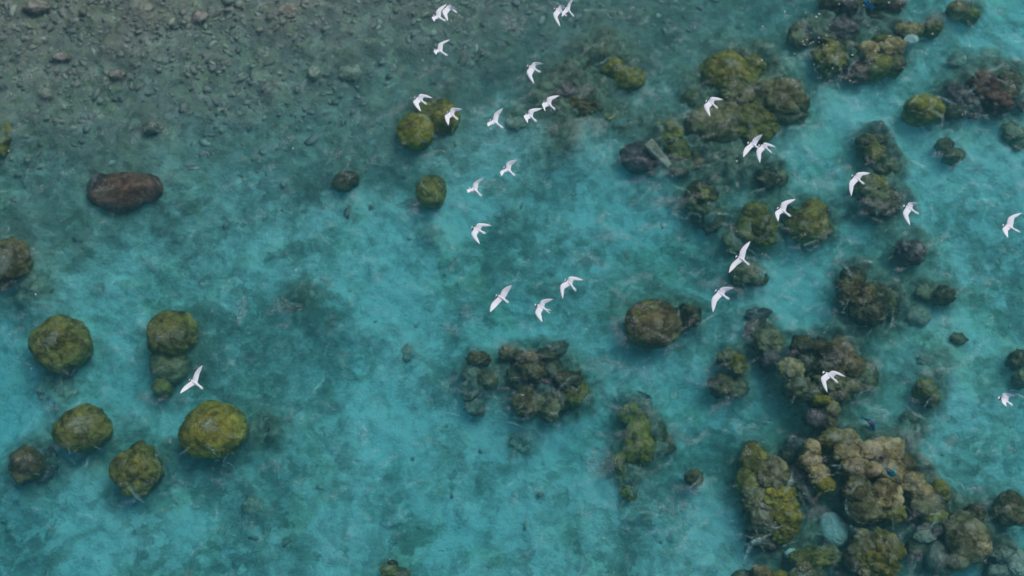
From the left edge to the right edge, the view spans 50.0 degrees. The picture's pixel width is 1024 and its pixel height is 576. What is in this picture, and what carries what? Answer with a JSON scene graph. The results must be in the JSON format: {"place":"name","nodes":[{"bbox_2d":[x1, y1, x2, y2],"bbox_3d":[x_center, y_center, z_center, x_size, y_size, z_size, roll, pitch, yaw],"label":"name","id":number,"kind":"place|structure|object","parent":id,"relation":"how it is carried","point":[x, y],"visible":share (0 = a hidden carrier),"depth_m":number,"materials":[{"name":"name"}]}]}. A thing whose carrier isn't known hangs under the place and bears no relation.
{"place":"outdoors","nodes":[
{"label":"outdoors","id":0,"kind":"place"},
{"bbox_2d":[180,365,202,392],"bbox_3d":[-4.640,1.347,15.982,0.307,0.125,0.431,0,68,0],"label":"tern","id":1,"kind":"object","parent":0,"point":[193,382],"visible":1,"depth_m":15.98,"materials":[{"name":"white"}]},
{"bbox_2d":[413,94,431,110],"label":"tern","id":2,"kind":"object","parent":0,"point":[418,100],"visible":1,"depth_m":17.16,"materials":[{"name":"white"}]},
{"bbox_2d":[432,4,445,20],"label":"tern","id":3,"kind":"object","parent":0,"point":[438,14],"visible":1,"depth_m":18.32,"materials":[{"name":"white"}]},
{"bbox_2d":[434,40,448,55],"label":"tern","id":4,"kind":"object","parent":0,"point":[439,49],"visible":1,"depth_m":17.93,"materials":[{"name":"white"}]},
{"bbox_2d":[442,4,456,20],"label":"tern","id":5,"kind":"object","parent":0,"point":[446,10],"visible":1,"depth_m":17.90,"materials":[{"name":"white"}]},
{"bbox_2d":[445,108,462,124],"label":"tern","id":6,"kind":"object","parent":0,"point":[449,115],"visible":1,"depth_m":17.82,"materials":[{"name":"white"}]},
{"bbox_2d":[467,178,483,196],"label":"tern","id":7,"kind":"object","parent":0,"point":[475,186],"visible":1,"depth_m":17.07,"materials":[{"name":"white"}]},
{"bbox_2d":[470,223,490,243],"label":"tern","id":8,"kind":"object","parent":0,"point":[476,229],"visible":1,"depth_m":16.34,"materials":[{"name":"white"}]},
{"bbox_2d":[487,108,502,127],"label":"tern","id":9,"kind":"object","parent":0,"point":[495,119],"visible":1,"depth_m":17.81,"materials":[{"name":"white"}]},
{"bbox_2d":[490,285,511,311],"bbox_3d":[-0.172,0.160,16.223,0.493,0.130,0.230,-30,71,-11],"label":"tern","id":10,"kind":"object","parent":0,"point":[500,297],"visible":1,"depth_m":16.24,"materials":[{"name":"white"}]},
{"bbox_2d":[500,160,516,175],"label":"tern","id":11,"kind":"object","parent":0,"point":[509,164],"visible":1,"depth_m":16.83,"materials":[{"name":"white"}]},
{"bbox_2d":[0,0,1023,575],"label":"seabed","id":12,"kind":"structure","parent":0,"point":[366,424],"depth_m":21.41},
{"bbox_2d":[0,121,11,156],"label":"coral","id":13,"kind":"object","parent":12,"relation":"on","point":[5,140],"visible":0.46,"depth_m":21.98},
{"bbox_2d":[0,236,33,290],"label":"coral","id":14,"kind":"object","parent":12,"relation":"on","point":[16,261],"visible":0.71,"depth_m":20.99},
{"bbox_2d":[8,444,58,484],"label":"coral colony","id":15,"kind":"object","parent":12,"relation":"on","point":[27,464],"visible":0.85,"depth_m":19.64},
{"bbox_2d":[22,0,49,15],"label":"stone","id":16,"kind":"object","parent":12,"relation":"on","point":[36,7],"visible":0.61,"depth_m":22.93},
{"bbox_2d":[38,88,52,99],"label":"stone","id":17,"kind":"object","parent":12,"relation":"on","point":[45,93],"visible":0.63,"depth_m":22.24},
{"bbox_2d":[33,378,78,399],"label":"coral colony","id":18,"kind":"object","parent":12,"relation":"on","point":[64,389],"visible":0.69,"depth_m":20.58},
{"bbox_2d":[28,314,93,372],"bbox_3d":[-8.448,1.206,20.982,1.102,1.621,1.116,-31,71,-12],"label":"coral","id":19,"kind":"object","parent":12,"relation":"on","point":[59,343],"visible":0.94,"depth_m":20.32},
{"bbox_2d":[52,53,72,62],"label":"stone","id":20,"kind":"object","parent":12,"relation":"on","point":[62,57],"visible":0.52,"depth_m":22.52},
{"bbox_2d":[51,403,112,452],"bbox_3d":[-7.814,2.722,20.349,1.079,1.511,0.841,-20,69,-8],"label":"coral","id":21,"kind":"object","parent":12,"relation":"on","point":[84,428],"visible":0.88,"depth_m":19.72},
{"bbox_2d":[108,69,124,80],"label":"stone","id":22,"kind":"object","parent":12,"relation":"on","point":[117,75],"visible":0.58,"depth_m":22.39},
{"bbox_2d":[86,172,163,214],"bbox_3d":[-7.668,-1.749,22.169,1.528,1.476,0.916,0,68,0],"label":"boulder","id":23,"kind":"object","parent":12,"relation":"on","point":[120,193],"visible":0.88,"depth_m":21.56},
{"bbox_2d":[109,440,164,497],"bbox_3d":[-6.685,3.438,20.086,0.914,1.546,0.932,-38,73,-14],"label":"coral","id":24,"kind":"object","parent":12,"relation":"on","point":[136,469],"visible":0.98,"depth_m":19.45},
{"bbox_2d":[139,2,153,11],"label":"stone","id":25,"kind":"object","parent":12,"relation":"on","point":[147,7],"visible":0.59,"depth_m":22.90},
{"bbox_2d":[142,121,164,134],"bbox_3d":[-7.227,-2.972,22.772,0.458,1.547,0.266,0,68,0],"label":"stone","id":26,"kind":"object","parent":12,"relation":"on","point":[153,127],"visible":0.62,"depth_m":22.07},
{"bbox_2d":[151,378,173,397],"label":"coral","id":27,"kind":"object","parent":12,"relation":"on","point":[163,388],"visible":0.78,"depth_m":20.32},
{"bbox_2d":[146,309,199,385],"bbox_3d":[-6.385,1.235,20.973,0.995,1.529,1.420,0,68,0],"label":"coral colony","id":28,"kind":"object","parent":12,"relation":"on","point":[173,336],"visible":0.92,"depth_m":20.43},
{"bbox_2d":[192,9,207,23],"bbox_3d":[-6.496,-5.327,23.731,0.344,1.927,0.269,27,71,11],"label":"stone","id":29,"kind":"object","parent":12,"relation":"on","point":[200,16],"visible":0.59,"depth_m":22.85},
{"bbox_2d":[177,400,247,458],"bbox_3d":[-5.426,2.730,20.331,1.256,1.616,1.083,0,68,0],"label":"coral","id":30,"kind":"object","parent":12,"relation":"on","point":[212,429],"visible":0.99,"depth_m":19.65},
{"bbox_2d":[241,494,263,514],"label":"coral","id":31,"kind":"object","parent":12,"relation":"on","point":[255,502],"visible":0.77,"depth_m":19.78},
{"bbox_2d":[258,413,271,441],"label":"coral colony","id":32,"kind":"object","parent":12,"relation":"on","point":[266,428],"visible":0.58,"depth_m":20.25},
{"bbox_2d":[278,3,297,18],"bbox_3d":[-4.696,-5.474,23.773,0.434,1.861,0.380,0,68,0],"label":"stone","id":33,"kind":"object","parent":12,"relation":"on","point":[289,10],"visible":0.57,"depth_m":22.91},
{"bbox_2d":[282,290,319,309],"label":"coral colony","id":34,"kind":"object","parent":12,"relation":"on","point":[286,304],"visible":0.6,"depth_m":21.21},
{"bbox_2d":[307,65,319,79],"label":"stone","id":35,"kind":"object","parent":12,"relation":"on","point":[313,72],"visible":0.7,"depth_m":22.53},
{"bbox_2d":[331,171,358,192],"bbox_3d":[-3.317,-1.942,22.377,0.556,1.330,0.435,0,68,0],"label":"coral","id":36,"kind":"object","parent":12,"relation":"on","point":[344,181],"visible":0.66,"depth_m":21.80},
{"bbox_2d":[338,64,361,82],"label":"coral","id":37,"kind":"object","parent":12,"relation":"on","point":[350,73],"visible":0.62,"depth_m":22.62},
{"bbox_2d":[379,559,410,575],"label":"coral colony","id":38,"kind":"object","parent":12,"relation":"on","point":[390,567],"visible":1,"depth_m":19.00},
{"bbox_2d":[401,343,413,362],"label":"coral","id":39,"kind":"object","parent":12,"relation":"on","point":[406,349],"visible":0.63,"depth_m":20.83},
{"bbox_2d":[396,98,460,150],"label":"coral colony","id":40,"kind":"object","parent":12,"relation":"on","point":[416,130],"visible":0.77,"depth_m":22.06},
{"bbox_2d":[415,175,446,209],"bbox_3d":[-1.602,-1.755,22.181,0.624,1.387,0.672,0,68,0],"label":"coral","id":41,"kind":"object","parent":12,"relation":"on","point":[430,191],"visible":0.82,"depth_m":21.60},
{"bbox_2d":[460,351,498,416],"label":"coral colony","id":42,"kind":"object","parent":12,"relation":"on","point":[473,407],"visible":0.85,"depth_m":20.36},
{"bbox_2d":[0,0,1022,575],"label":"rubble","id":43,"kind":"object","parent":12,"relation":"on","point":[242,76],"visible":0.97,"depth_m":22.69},
{"bbox_2d":[505,116,525,131],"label":"coral","id":44,"kind":"object","parent":12,"relation":"on","point":[515,124],"visible":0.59,"depth_m":22.34},
{"bbox_2d":[509,433,530,452],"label":"coral","id":45,"kind":"object","parent":12,"relation":"on","point":[519,447],"visible":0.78,"depth_m":20.22},
{"bbox_2d":[498,340,588,422],"bbox_3d":[0.621,1.911,20.867,1.463,1.596,1.659,-14,69,-6],"label":"coral colony","id":46,"kind":"object","parent":12,"relation":"on","point":[525,370],"visible":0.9,"depth_m":20.23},
{"bbox_2d":[549,82,602,116],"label":"coral colony","id":47,"kind":"object","parent":12,"relation":"on","point":[583,106],"visible":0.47,"depth_m":22.37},
{"bbox_2d":[604,109,628,131],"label":"coral colony","id":48,"kind":"object","parent":12,"relation":"on","point":[609,116],"visible":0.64,"depth_m":22.40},
{"bbox_2d":[601,56,645,91],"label":"coral colony","id":49,"kind":"object","parent":12,"relation":"on","point":[630,79],"visible":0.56,"depth_m":22.58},
{"bbox_2d":[612,402,655,502],"bbox_3d":[2.210,3.153,20.468,0.816,1.563,1.873,0,68,0],"label":"coral colony","id":50,"kind":"object","parent":12,"relation":"on","point":[639,444],"visible":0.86,"depth_m":19.86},
{"bbox_2d":[619,141,659,174],"bbox_3d":[2.593,-2.468,22.521,0.865,1.322,0.684,0,68,0],"label":"boulder","id":51,"kind":"object","parent":12,"relation":"on","point":[637,158],"visible":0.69,"depth_m":21.95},
{"bbox_2d":[644,139,671,168],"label":"slab","id":52,"kind":"structure","parent":51,"relation":"on","point":[651,146],"depth_m":21.80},
{"bbox_2d":[625,299,701,348],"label":"coral colony","id":53,"kind":"object","parent":12,"relation":"on","point":[654,323],"visible":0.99,"depth_m":20.48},
{"bbox_2d":[652,422,676,454],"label":"coral colony","id":54,"kind":"object","parent":12,"relation":"on","point":[662,428],"visible":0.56,"depth_m":20.02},
{"bbox_2d":[661,120,706,178],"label":"coral colony","id":55,"kind":"object","parent":12,"relation":"on","point":[675,147],"visible":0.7,"depth_m":22.02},
{"bbox_2d":[684,468,703,487],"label":"coral","id":56,"kind":"object","parent":12,"relation":"on","point":[694,477],"visible":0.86,"depth_m":19.63},
{"bbox_2d":[684,180,725,235],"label":"coral colony","id":57,"kind":"object","parent":12,"relation":"on","point":[698,208],"visible":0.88,"depth_m":21.62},
{"bbox_2d":[707,373,749,398],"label":"coral colony","id":58,"kind":"object","parent":12,"relation":"on","point":[721,386],"visible":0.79,"depth_m":20.29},
{"bbox_2d":[716,348,747,376],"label":"coral colony","id":59,"kind":"object","parent":12,"relation":"on","point":[735,361],"visible":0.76,"depth_m":20.31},
{"bbox_2d":[680,49,810,145],"bbox_3d":[4.793,-3.733,23.022,2.648,1.763,2.225,0,68,0],"label":"coral colony","id":60,"kind":"object","parent":12,"relation":"on","point":[732,76],"visible":0.87,"depth_m":22.25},
{"bbox_2d":[728,260,769,287],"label":"coral colony","id":61,"kind":"object","parent":12,"relation":"on","point":[743,273],"visible":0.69,"depth_m":21.08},
{"bbox_2d":[721,202,779,254],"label":"coral colony","id":62,"kind":"object","parent":12,"relation":"on","point":[757,224],"visible":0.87,"depth_m":21.39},
{"bbox_2d":[731,565,787,575],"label":"coral colony","id":63,"kind":"object","parent":12,"relation":"on","point":[760,570],"visible":1,"depth_m":18.81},
{"bbox_2d":[744,307,785,356],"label":"coral colony","id":64,"kind":"object","parent":12,"relation":"on","point":[766,336],"visible":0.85,"depth_m":20.59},
{"bbox_2d":[734,440,802,550],"bbox_3d":[4.515,3.849,20.007,1.021,1.806,1.956,-7,68,-3],"label":"coral colony","id":65,"kind":"object","parent":12,"relation":"on","point":[763,482],"visible":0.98,"depth_m":19.25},
{"bbox_2d":[755,166,788,190],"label":"coral colony","id":66,"kind":"object","parent":12,"relation":"on","point":[768,178],"visible":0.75,"depth_m":21.84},
{"bbox_2d":[778,433,814,499],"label":"coral colony","id":67,"kind":"object","parent":12,"relation":"on","point":[805,489],"visible":0.68,"depth_m":19.71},
{"bbox_2d":[786,22,813,50],"bbox_3d":[6.055,-5.062,23.673,0.556,1.576,0.538,41,74,15],"label":"boulder","id":68,"kind":"object","parent":12,"relation":"on","point":[797,34],"visible":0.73,"depth_m":22.98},
{"bbox_2d":[781,198,833,245],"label":"coral colony","id":69,"kind":"object","parent":12,"relation":"on","point":[809,223],"visible":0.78,"depth_m":21.31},
{"bbox_2d":[784,544,842,575],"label":"coral colony","id":70,"kind":"object","parent":12,"relation":"on","point":[809,560],"visible":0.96,"depth_m":19.01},
{"bbox_2d":[757,334,878,408],"bbox_3d":[5.710,1.755,20.888,2.235,1.739,1.364,0,68,0],"label":"coral colony","id":71,"kind":"object","parent":12,"relation":"on","point":[818,355],"visible":0.84,"depth_m":20.24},
{"bbox_2d":[801,400,840,430],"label":"coral colony","id":72,"kind":"object","parent":12,"relation":"on","point":[822,419],"visible":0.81,"depth_m":19.92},
{"bbox_2d":[819,512,847,546],"bbox_3d":[5.730,4.435,19.884,0.496,1.034,0.627,0,68,0],"label":"boulder","id":73,"kind":"object","parent":12,"relation":"on","point":[833,528],"visible":0.83,"depth_m":19.43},
{"bbox_2d":[810,13,870,86],"bbox_3d":[6.853,-4.813,23.517,1.270,1.780,1.615,0,68,0],"label":"coral colony","id":74,"kind":"object","parent":12,"relation":"on","point":[839,40],"visible":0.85,"depth_m":22.78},
{"bbox_2d":[817,0,906,19],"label":"coral colony","id":75,"kind":"object","parent":12,"relation":"on","point":[849,7],"visible":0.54,"depth_m":23.23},
{"bbox_2d":[835,265,898,327],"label":"coral colony","id":76,"kind":"object","parent":12,"relation":"on","point":[872,303],"visible":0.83,"depth_m":20.77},
{"bbox_2d":[795,426,950,525],"bbox_3d":[6.412,3.587,20.144,2.662,1.945,1.757,0,68,0],"label":"coral colony","id":77,"kind":"object","parent":12,"relation":"on","point":[862,498],"visible":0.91,"depth_m":19.32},
{"bbox_2d":[839,527,906,575],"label":"coral colony","id":78,"kind":"object","parent":12,"relation":"on","point":[879,551],"visible":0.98,"depth_m":18.88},
{"bbox_2d":[852,172,900,218],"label":"coral colony","id":79,"kind":"object","parent":12,"relation":"on","point":[873,189],"visible":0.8,"depth_m":21.61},
{"bbox_2d":[855,133,899,176],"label":"coral colony","id":80,"kind":"object","parent":12,"relation":"on","point":[871,147],"visible":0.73,"depth_m":21.94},
{"bbox_2d":[857,34,906,80],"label":"coral colony","id":81,"kind":"object","parent":12,"relation":"on","point":[889,61],"visible":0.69,"depth_m":22.65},
{"bbox_2d":[893,21,924,52],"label":"coral colony","id":82,"kind":"object","parent":12,"relation":"on","point":[910,33],"visible":0.65,"depth_m":22.92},
{"bbox_2d":[892,238,926,267],"bbox_3d":[7.710,-0.464,21.842,0.655,1.595,0.575,0,68,0],"label":"coral","id":83,"kind":"object","parent":12,"relation":"on","point":[908,253],"visible":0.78,"depth_m":21.20},
{"bbox_2d":[896,409,922,436],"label":"coral colony","id":84,"kind":"object","parent":12,"relation":"on","point":[913,417],"visible":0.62,"depth_m":20.13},
{"bbox_2d":[907,306,931,327],"bbox_3d":[7.779,0.694,21.374,0.429,1.125,0.426,40,73,14],"label":"boulder","id":85,"kind":"object","parent":12,"relation":"on","point":[919,316],"visible":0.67,"depth_m":20.89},
{"bbox_2d":[901,94,945,126],"bbox_3d":[8.398,-3.467,22.854,0.842,1.529,0.616,0,68,0],"label":"coral","id":86,"kind":"object","parent":12,"relation":"on","point":[920,110],"visible":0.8,"depth_m":22.22},
{"bbox_2d":[917,352,933,366],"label":"coral","id":87,"kind":"object","parent":12,"relation":"on","point":[924,358],"visible":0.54,"depth_m":20.64},
{"bbox_2d":[911,379,940,408],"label":"coral colony","id":88,"kind":"object","parent":12,"relation":"on","point":[925,393],"visible":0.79,"depth_m":20.12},
{"bbox_2d":[904,526,955,575],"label":"coral colony","id":89,"kind":"object","parent":12,"relation":"on","point":[935,552],"visible":0.88,"depth_m":19.17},
{"bbox_2d":[921,18,943,39],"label":"coral","id":90,"kind":"object","parent":12,"relation":"on","point":[934,26],"visible":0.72,"depth_m":23.07},
{"bbox_2d":[913,283,956,306],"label":"coral colony","id":91,"kind":"object","parent":12,"relation":"on","point":[942,295],"visible":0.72,"depth_m":20.95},
{"bbox_2d":[933,137,965,165],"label":"coral colony","id":92,"kind":"object","parent":12,"relation":"on","point":[953,155],"visible":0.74,"depth_m":22.20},
{"bbox_2d":[948,51,966,68],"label":"coral","id":93,"kind":"object","parent":12,"relation":"on","point":[957,59],"visible":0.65,"depth_m":23.04},
{"bbox_2d":[949,332,968,344],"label":"coral","id":94,"kind":"object","parent":12,"relation":"on","point":[956,338],"visible":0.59,"depth_m":20.71},
{"bbox_2d":[945,0,980,26],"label":"coral colony","id":95,"kind":"object","parent":12,"relation":"on","point":[964,13],"visible":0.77,"depth_m":23.21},
{"bbox_2d":[941,503,992,570],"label":"coral colony","id":96,"kind":"object","parent":12,"relation":"on","point":[966,538],"visible":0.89,"depth_m":18.96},
{"bbox_2d":[942,69,1023,120],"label":"coral colony","id":97,"kind":"object","parent":12,"relation":"on","point":[995,94],"visible":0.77,"depth_m":22.39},
{"bbox_2d":[980,50,998,57],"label":"coral","id":98,"kind":"object","parent":12,"relation":"on","point":[984,53],"visible":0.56,"depth_m":23.03},
{"bbox_2d":[981,543,1023,575],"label":"coral colony","id":99,"kind":"object","parent":12,"relation":"on","point":[1004,560],"visible":0.89,"depth_m":19.03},
{"bbox_2d":[989,489,1023,526],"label":"coral","id":100,"kind":"object","parent":12,"relation":"on","point":[1007,510],"visible":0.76,"depth_m":19.20},
{"bbox_2d":[1001,121,1023,150],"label":"coral colony","id":101,"kind":"object","parent":12,"relation":"on","point":[1012,134],"visible":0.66,"depth_m":22.29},
{"bbox_2d":[1004,348,1023,389],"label":"coral colony","id":102,"kind":"object","parent":12,"relation":"on","point":[1014,361],"visible":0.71,"depth_m":20.40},
{"bbox_2d":[524,108,541,122],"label":"tern","id":103,"kind":"object","parent":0,"point":[529,115],"visible":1,"depth_m":17.04,"materials":[{"name":"white"}]},
{"bbox_2d":[526,62,542,82],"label":"tern","id":104,"kind":"object","parent":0,"point":[531,69],"visible":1,"depth_m":18.43,"materials":[{"name":"white"}]},
{"bbox_2d":[534,299,552,321],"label":"tern","id":105,"kind":"object","parent":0,"point":[540,308],"visible":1,"depth_m":16.88,"materials":[{"name":"white"}]},
{"bbox_2d":[542,95,558,109],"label":"tern","id":106,"kind":"object","parent":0,"point":[547,102],"visible":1,"depth_m":18.17,"materials":[{"name":"white"}]},
{"bbox_2d":[553,5,565,25],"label":"tern","id":107,"kind":"object","parent":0,"point":[557,12],"visible":0.94,"depth_m":18.92,"materials":[{"name":"white"}]},
{"bbox_2d":[560,276,581,297],"bbox_3d":[0.856,-0.042,16.249,0.420,0.076,0.260,-30,71,-12],"label":"tern","id":108,"kind":"object","parent":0,"point":[567,283],"visible":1,"depth_m":16.24,"materials":[{"name":"white"}]},
{"bbox_2d":[704,97,722,115],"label":"tern","id":109,"kind":"object","parent":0,"point":[708,104],"visible":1,"depth_m":17.58,"materials":[{"name":"white"}]},
{"bbox_2d":[711,287,732,310],"bbox_3d":[3.062,0.174,15.962,0.337,0.117,0.382,0,68,0],"label":"tern","id":110,"kind":"object","parent":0,"point":[718,295],"visible":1,"depth_m":15.99,"materials":[{"name":"white"}]},
{"bbox_2d":[729,242,749,272],"bbox_3d":[3.604,-0.457,17.161,0.283,0.102,0.667,20,69,8],"label":"tern","id":111,"kind":"object","parent":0,"point":[739,259],"visible":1,"depth_m":17.17,"materials":[{"name":"white"}]},
{"bbox_2d":[743,134,762,156],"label":"tern","id":112,"kind":"object","parent":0,"point":[751,145],"visible":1,"depth_m":17.03,"materials":[{"name":"white"}]},
{"bbox_2d":[756,143,774,161],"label":"tern","id":113,"kind":"object","parent":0,"point":[762,148],"visible":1,"depth_m":17.94,"materials":[{"name":"white"}]},
{"bbox_2d":[775,199,794,220],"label":"tern","id":114,"kind":"object","parent":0,"point":[781,209],"visible":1,"depth_m":16.42,"materials":[{"name":"white"}]},
{"bbox_2d":[821,371,844,391],"bbox_3d":[4.712,1.333,16.316,0.383,0.076,0.295,-37,73,-14],"label":"tern","id":115,"kind":"object","parent":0,"point":[826,376],"visible":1,"depth_m":16.30,"materials":[{"name":"white"}]},
{"bbox_2d":[849,172,869,195],"bbox_3d":[5.507,-1.688,17.598,0.272,0.076,0.534,29,71,11],"label":"tern","id":116,"kind":"object","parent":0,"point":[855,179],"visible":1,"depth_m":17.60,"materials":[{"name":"white"}]},
{"bbox_2d":[903,202,919,224],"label":"tern","id":117,"kind":"object","parent":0,"point":[908,209],"visible":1,"depth_m":17.25,"materials":[{"name":"white"}]},
{"bbox_2d":[996,393,1014,406],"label":"tern","id":118,"kind":"object","parent":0,"point":[1004,398],"visible":1,"depth_m":15.31,"materials":[{"name":"white"}]},
{"bbox_2d":[1002,213,1020,237],"bbox_3d":[7.772,-0.976,17.010,0.516,0.128,0.293,-27,70,-10],"label":"tern","id":119,"kind":"object","parent":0,"point":[1008,225],"visible":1,"depth_m":17.02,"materials":[{"name":"white"}]},
{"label":"water","id":120,"kind":"structure","parent":0,"visible":0},
{"bbox_2d":[861,415,875,430],"bbox_3d":[6.534,2.457,20.125,0.349,0.179,0.183,29,71,11],"label":"reef fish","id":121,"kind":"object","parent":120,"relation":"in","point":[870,422],"visible":1,"depth_m":20.10},
{"bbox_2d":[883,464,896,476],"bbox_3d":[6.575,3.160,19.105,0.200,0.196,0.288,-28,71,-11],"label":"reef fish","id":122,"kind":"object","parent":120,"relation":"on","point":[891,472],"visible":1,"depth_m":19.07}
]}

